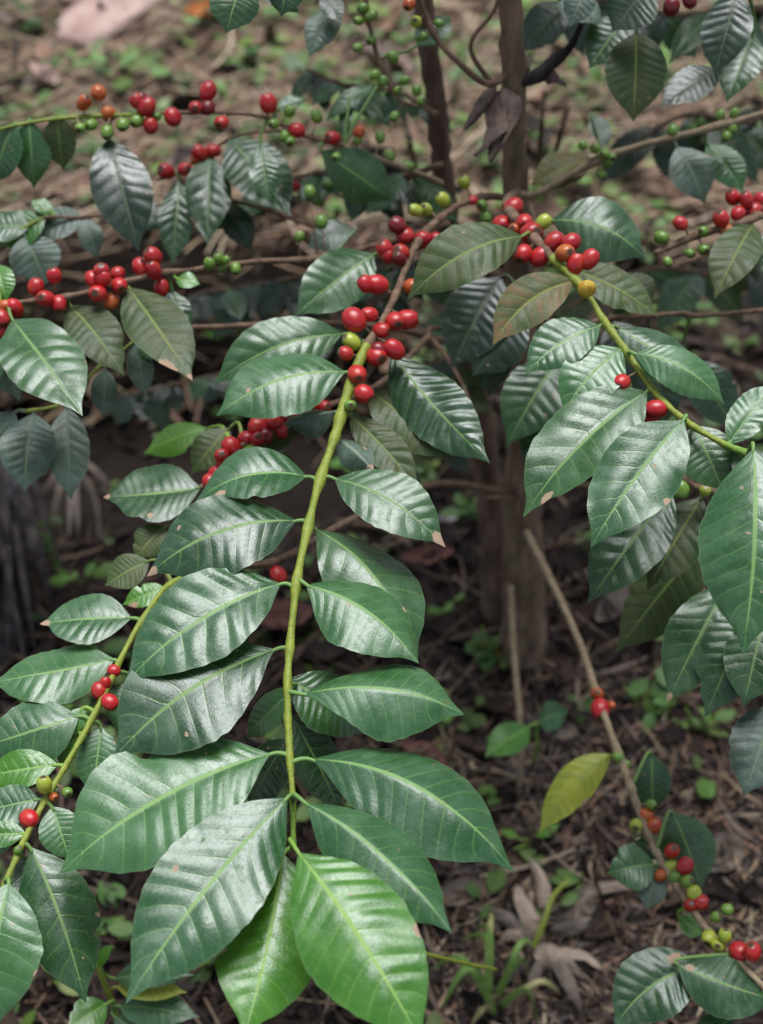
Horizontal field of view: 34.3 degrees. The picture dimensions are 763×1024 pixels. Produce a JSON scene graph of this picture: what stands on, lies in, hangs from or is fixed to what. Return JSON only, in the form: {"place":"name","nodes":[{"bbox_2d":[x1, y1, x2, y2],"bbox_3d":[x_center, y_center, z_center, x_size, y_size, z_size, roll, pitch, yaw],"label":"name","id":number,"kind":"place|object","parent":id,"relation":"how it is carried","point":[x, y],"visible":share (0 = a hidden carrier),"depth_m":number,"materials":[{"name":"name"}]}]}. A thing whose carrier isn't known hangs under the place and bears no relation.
{"place":"outdoors","nodes":[
{"label":"outdoors","id":0,"kind":"place"},
{"bbox_2d":[0,0,762,1023],"bbox_3d":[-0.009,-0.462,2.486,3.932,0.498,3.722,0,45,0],"label":"leaf litter","id":1,"kind":"object","parent":0,"point":[748,920],"visible":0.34,"depth_m":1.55,"materials":[{"name":"brown plant"}]},
{"bbox_2d":[0,111,35,129],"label":"weed plant","id":2,"kind":"object","parent":1,"relation":"on","point":[22,118],"visible":0.23,"depth_m":2.51,"materials":[{"name":"green plant"}]},
{"bbox_2d":[0,458,68,670],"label":"withered stalk","id":3,"kind":"object","parent":1,"relation":"on","point":[16,524],"visible":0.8,"depth_m":1.60,"materials":[{"name":"plant"}]},
{"bbox_2d":[11,0,63,38],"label":"weed plant","id":4,"kind":"object","parent":1,"relation":"on","point":[31,23],"visible":0.89,"depth_m":2.88,"materials":[{"name":"green plant"}]},
{"bbox_2d":[29,61,57,83],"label":"fallen leaf","id":5,"kind":"object","parent":1,"relation":"on","point":[36,67],"visible":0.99,"depth_m":2.73,"materials":[{"name":"pink plant"}]},
{"bbox_2d":[26,516,61,565],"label":"weed plant","id":6,"kind":"object","parent":1,"relation":"on","point":[47,540],"visible":0.81,"depth_m":1.72,"materials":[{"name":"green plant"}]},
{"bbox_2d":[45,970,77,995],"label":"weed plant","id":7,"kind":"object","parent":1,"relation":"on","point":[62,987],"visible":0.3,"depth_m":1.28,"materials":[{"name":"green plant"}]},
{"bbox_2d":[40,462,112,541],"bbox_3d":[-0.480,-0.018,2.027,0.133,0.350,0.512,-18,48,-17],"label":"dead frond","id":8,"kind":"object","parent":1,"relation":"on","point":[72,503],"visible":0.46,"depth_m":2.21,"materials":[{"name":"grey plant"}]},
{"bbox_2d":[49,559,111,586],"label":"weed plant","id":9,"kind":"object","parent":1,"relation":"on","point":[102,571],"visible":0.94,"depth_m":1.67,"materials":[{"name":"green plant"}]},
{"bbox_2d":[65,131,118,169],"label":"weed plant","id":10,"kind":"object","parent":1,"relation":"on","point":[95,147],"visible":0.47,"depth_m":2.51,"materials":[{"name":"green plant"}]},
{"bbox_2d":[54,0,161,53],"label":"flat stone","id":11,"kind":"object","parent":1,"relation":"on","point":[102,24],"visible":0.83,"depth_m":2.92,"materials":[{"name":"beige stone"}]},
{"bbox_2d":[72,38,148,90],"bbox_3d":[-0.598,-0.984,2.738,0.157,0.106,0.091,-22,49,-20],"label":"weed plant","id":12,"kind":"object","parent":1,"relation":"on","point":[136,63],"visible":0.91,"depth_m":2.73,"materials":[{"name":"green plant"}]},
{"bbox_2d":[69,945,198,1023],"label":"coffee seedling","id":13,"kind":"object","parent":1,"relation":"on","point":[161,1003],"visible":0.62,"depth_m":0.98,"materials":[{"name":"green plant"}]},
{"bbox_2d":[139,48,163,82],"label":"weed plant","id":14,"kind":"object","parent":1,"relation":"on","point":[150,62],"visible":0.58,"depth_m":2.80,"materials":[{"name":"green plant"}]},
{"bbox_2d":[162,13,197,47],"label":"weed plant","id":15,"kind":"object","parent":1,"relation":"on","point":[192,19],"visible":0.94,"depth_m":2.88,"materials":[{"name":"green plant"}]},
{"bbox_2d":[180,374,195,398],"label":"weed plant","id":16,"kind":"object","parent":1,"relation":"on","point":[182,376],"visible":0.27,"depth_m":2.49,"materials":[{"name":"green plant"}]},
{"bbox_2d":[184,0,213,18],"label":"fallen leaf","id":17,"kind":"object","parent":1,"relation":"on","point":[194,8],"visible":0.66,"depth_m":2.92,"materials":[{"name":"orange plant"}]},
{"bbox_2d":[194,8,216,26],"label":"weed plant","id":18,"kind":"object","parent":1,"relation":"on","point":[199,22],"visible":0.27,"depth_m":2.93,"materials":[{"name":"green plant"}]},
{"bbox_2d":[189,946,226,982],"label":"weed plant","id":19,"kind":"object","parent":1,"relation":"on","point":[202,974],"visible":0.34,"depth_m":1.32,"materials":[{"name":"green plant"}]},
{"bbox_2d":[211,406,242,428],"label":"weed plant","id":20,"kind":"object","parent":1,"relation":"on","point":[216,409],"visible":0.35,"depth_m":2.48,"materials":[{"name":"green plant"}]},
{"bbox_2d":[231,39,262,77],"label":"weed plant","id":21,"kind":"object","parent":1,"relation":"on","point":[253,51],"visible":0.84,"depth_m":2.78,"materials":[{"name":"green plant"}]},
{"bbox_2d":[242,122,310,160],"bbox_3d":[-0.209,-0.737,2.511,0.145,0.087,0.060,30,52,27],"label":"weed plant","id":22,"kind":"object","parent":1,"relation":"on","point":[274,136],"visible":0.63,"depth_m":2.50,"materials":[{"name":"green plant"}]},
{"bbox_2d":[260,596,313,630],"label":"fallen leaf","id":23,"kind":"object","parent":1,"relation":"on","point":[280,616],"visible":0.63,"depth_m":1.67,"materials":[{"name":"brown plant"}]},
{"bbox_2d":[262,0,319,28],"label":"weed plant","id":24,"kind":"object","parent":1,"relation":"on","point":[272,9],"visible":0.34,"depth_m":2.96,"materials":[{"name":"green plant"}]},
{"bbox_2d":[283,50,335,78],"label":"weed plant","id":25,"kind":"object","parent":1,"relation":"on","point":[295,62],"visible":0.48,"depth_m":2.70,"materials":[{"name":"green plant"}]},
{"bbox_2d":[307,104,365,134],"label":"weed plant","id":26,"kind":"object","parent":1,"relation":"on","point":[333,120],"visible":0.31,"depth_m":2.54,"materials":[{"name":"green plant"}]},
{"bbox_2d":[347,0,381,14],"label":"weed plant","id":27,"kind":"object","parent":1,"relation":"on","point":[374,5],"visible":0.27,"depth_m":2.99,"materials":[{"name":"green plant"}]},
{"bbox_2d":[344,64,386,86],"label":"weed plant","id":28,"kind":"object","parent":1,"relation":"on","point":[358,81],"visible":0.23,"depth_m":2.68,"materials":[{"name":"green plant"}]},
{"bbox_2d":[335,519,412,548],"bbox_3d":[0.012,0.028,2.069,0.066,0.331,0.408,-14,47,-14],"label":"fallen stick","id":29,"kind":"object","parent":1,"relation":"on","point":[371,525],"visible":0.48,"depth_m":2.25,"materials":[{"name":"brown wood"}]},
{"bbox_2d":[0,0,762,1023],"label":"coffee tree","id":30,"kind":"object","parent":1,"relation":"on","point":[350,908],"visible":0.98,"depth_m":0.86,"materials":[{"name":"green plant"}]},
{"bbox_2d":[0,0,762,1023],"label":"weeds","id":31,"kind":"object","parent":1,"relation":"on","point":[120,928],"visible":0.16,"depth_m":2.40,"materials":[{"name":"plant"}]},
{"bbox_2d":[367,91,408,130],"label":"weed plant","id":32,"kind":"object","parent":1,"relation":"on","point":[382,95],"visible":0.06,"depth_m":2.60,"materials":[{"name":"green plant"}]},
{"bbox_2d":[383,61,418,168],"bbox_3d":[0.043,-0.554,1.926,0.042,0.668,0.930,2,45,2],"label":"fallen stick","id":33,"kind":"object","parent":1,"relation":"on","point":[407,130],"visible":0.53,"depth_m":1.42,"materials":[{"name":"wood"}]},
{"bbox_2d":[400,739,446,765],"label":"fallen leaf","id":34,"kind":"object","parent":1,"relation":"on","point":[407,744],"visible":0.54,"depth_m":1.51,"materials":[{"name":"brown plant"}]},
{"bbox_2d":[402,544,453,563],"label":"fallen leaf","id":35,"kind":"object","parent":1,"relation":"on","point":[420,551],"visible":1,"depth_m":1.75,"materials":[{"name":"brown plant"}]},
{"bbox_2d":[416,459,439,493],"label":"weed plant","id":36,"kind":"object","parent":1,"relation":"on","point":[429,470],"visible":0.63,"depth_m":2.04,"materials":[{"name":"green plant"}]},
{"bbox_2d":[438,504,457,520],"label":"fallen leaf","id":37,"kind":"object","parent":1,"relation":"on","point":[441,518],"visible":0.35,"depth_m":1.92,"materials":[{"name":"grey plant"}]},
{"bbox_2d":[440,492,477,526],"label":"weed plant","id":38,"kind":"object","parent":1,"relation":"on","point":[458,500],"visible":0.77,"depth_m":1.85,"materials":[{"name":"green plant"}]},
{"bbox_2d":[426,952,497,970],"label":"stalk","id":39,"kind":"object","parent":1,"relation":"on","point":[443,958],"visible":0.81,"depth_m":1.00,"materials":[{"name":"green plant"}]},
{"bbox_2d":[442,877,482,906],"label":"fallen leaf","id":40,"kind":"object","parent":1,"relation":"on","point":[452,887],"visible":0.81,"depth_m":1.39,"materials":[{"name":"plant"}]},
{"bbox_2d":[449,48,493,86],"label":"weed plant","id":41,"kind":"object","parent":1,"relation":"on","point":[456,72],"visible":0.38,"depth_m":2.72,"materials":[{"name":"green plant"}]},
{"bbox_2d":[464,137,500,171],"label":"weed plant","id":42,"kind":"object","parent":1,"relation":"on","point":[482,158],"visible":0.38,"depth_m":2.46,"materials":[{"name":"green plant"}]},
{"bbox_2d":[464,625,501,670],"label":"weed plant","id":43,"kind":"object","parent":1,"relation":"on","point":[486,662],"visible":0.92,"depth_m":1.61,"materials":[{"name":"green plant"}]},
{"bbox_2d":[429,912,562,1023],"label":"grass tuft","id":44,"kind":"object","parent":1,"relation":"on","point":[484,982],"visible":0.93,"depth_m":1.27,"materials":[{"name":"plant"}]},
{"bbox_2d":[507,585,523,803],"bbox_3d":[0.158,0.217,1.472,0.010,0.193,0.184,-2,45,-2],"label":"fallen stick","id":45,"kind":"object","parent":1,"relation":"on","point":[514,656],"visible":0.94,"depth_m":1.45,"materials":[{"name":"wood"}]},
{"bbox_2d":[485,701,568,771],"bbox_3d":[0.159,0.287,1.440,0.108,0.145,0.040,-21,49,-20],"label":"seedling","id":46,"kind":"object","parent":1,"relation":"on","point":[507,738],"visible":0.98,"depth_m":1.40,"materials":[{"name":"green plant"}]},
{"bbox_2d":[522,0,537,17],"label":"weed plant","id":47,"kind":"object","parent":1,"relation":"on","point":[526,2],"visible":0.38,"depth_m":2.96,"materials":[{"name":"green plant"}]},
{"bbox_2d":[502,823,558,865],"bbox_3d":[0.172,0.385,1.424,0.067,0.046,0.053,0,45,0],"label":"weed plant","id":48,"kind":"object","parent":1,"relation":"on","point":[526,854],"visible":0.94,"depth_m":1.41,"materials":[{"name":"green plant"}]},
{"bbox_2d":[534,91,546,188],"bbox_3d":[0.245,-0.551,1.930,0.007,0.648,0.926,6,45,6],"label":"fallen stick","id":49,"kind":"object","parent":1,"relation":"on","point":[541,126],"visible":0.82,"depth_m":1.42,"materials":[{"name":"brown wood"}]},
{"bbox_2d":[530,34,570,70],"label":"weed plant","id":50,"kind":"object","parent":1,"relation":"on","point":[541,62],"visible":0.2,"depth_m":2.76,"materials":[{"name":"green plant"}]},
{"bbox_2d":[487,858,628,1011],"bbox_3d":[0.190,0.449,1.351,0.142,0.054,0.193,23,49,21],"label":"dead frond","id":51,"kind":"object","parent":1,"relation":"on","point":[554,958],"visible":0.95,"depth_m":1.34,"materials":[{"name":"brown plant"}]},
{"bbox_2d":[553,106,569,151],"bbox_3d":[0.267,-0.545,1.933,0.013,0.637,0.937,6,45,5],"label":"fallen stick","id":52,"kind":"object","parent":1,"relation":"on","point":[565,114],"visible":0.48,"depth_m":1.40,"materials":[{"name":"brown wood"}]},
{"bbox_2d":[549,724,577,759],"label":"fallen leaf","id":53,"kind":"object","parent":1,"relation":"on","point":[561,733],"visible":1,"depth_m":1.53,"materials":[{"name":"brown plant"}]},
{"bbox_2d":[549,869,582,905],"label":"weed plant","id":54,"kind":"object","parent":1,"relation":"on","point":[571,897],"visible":0.94,"depth_m":1.38,"materials":[{"name":"green plant"}]},
{"bbox_2d":[559,55,615,111],"bbox_3d":[0.440,-0.901,2.654,0.137,0.109,0.108,33,54,29],"label":"weed plant","id":55,"kind":"object","parent":1,"relation":"on","point":[596,73],"visible":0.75,"depth_m":2.64,"materials":[{"name":"green plant"}]},
{"bbox_2d":[442,0,762,796],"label":"coffee bush","id":56,"kind":"object","parent":1,"relation":"on","point":[652,562],"visible":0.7,"depth_m":0.99,"materials":[{"name":"green plant"}]},
{"bbox_2d":[595,586,629,620],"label":"fallen leaf","id":57,"kind":"object","parent":1,"relation":"on","point":[622,594],"visible":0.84,"depth_m":1.69,"materials":[{"name":"grey plant"}]},
{"bbox_2d":[604,141,650,177],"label":"weed plant","id":58,"kind":"object","parent":1,"relation":"on","point":[647,156],"visible":0.1,"depth_m":2.45,"materials":[{"name":"green plant"}]},
{"bbox_2d":[623,678,671,731],"bbox_3d":[0.335,0.241,1.559,0.051,0.056,0.070,-16,47,-16],"label":"weed plant","id":59,"kind":"object","parent":1,"relation":"on","point":[637,688],"visible":0.95,"depth_m":1.55,"materials":[{"name":"green plant"}]},
{"bbox_2d":[660,45,674,80],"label":"weed plant","id":60,"kind":"object","parent":1,"relation":"on","point":[666,53],"visible":0.12,"depth_m":2.74,"materials":[{"name":"green plant"}]},
{"bbox_2d":[660,326,682,338],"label":"weed plant","id":61,"kind":"object","parent":1,"relation":"on","point":[676,335],"visible":0.22,"depth_m":2.05,"materials":[{"name":"green plant"}]},
{"bbox_2d":[654,665,694,721],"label":"weed plant","id":62,"kind":"object","parent":1,"relation":"on","point":[663,703],"visible":0.41,"depth_m":1.54,"materials":[{"name":"green plant"}]},
{"bbox_2d":[671,706,735,736],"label":"weed plant","id":63,"kind":"object","parent":1,"relation":"on","point":[710,725],"visible":0.96,"depth_m":1.53,"materials":[{"name":"green plant"}]},
{"bbox_2d":[711,832,742,871],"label":"fallen leaf","id":64,"kind":"object","parent":1,"relation":"on","point":[736,836],"visible":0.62,"depth_m":1.42,"materials":[{"name":"brown plant"}]}
]}

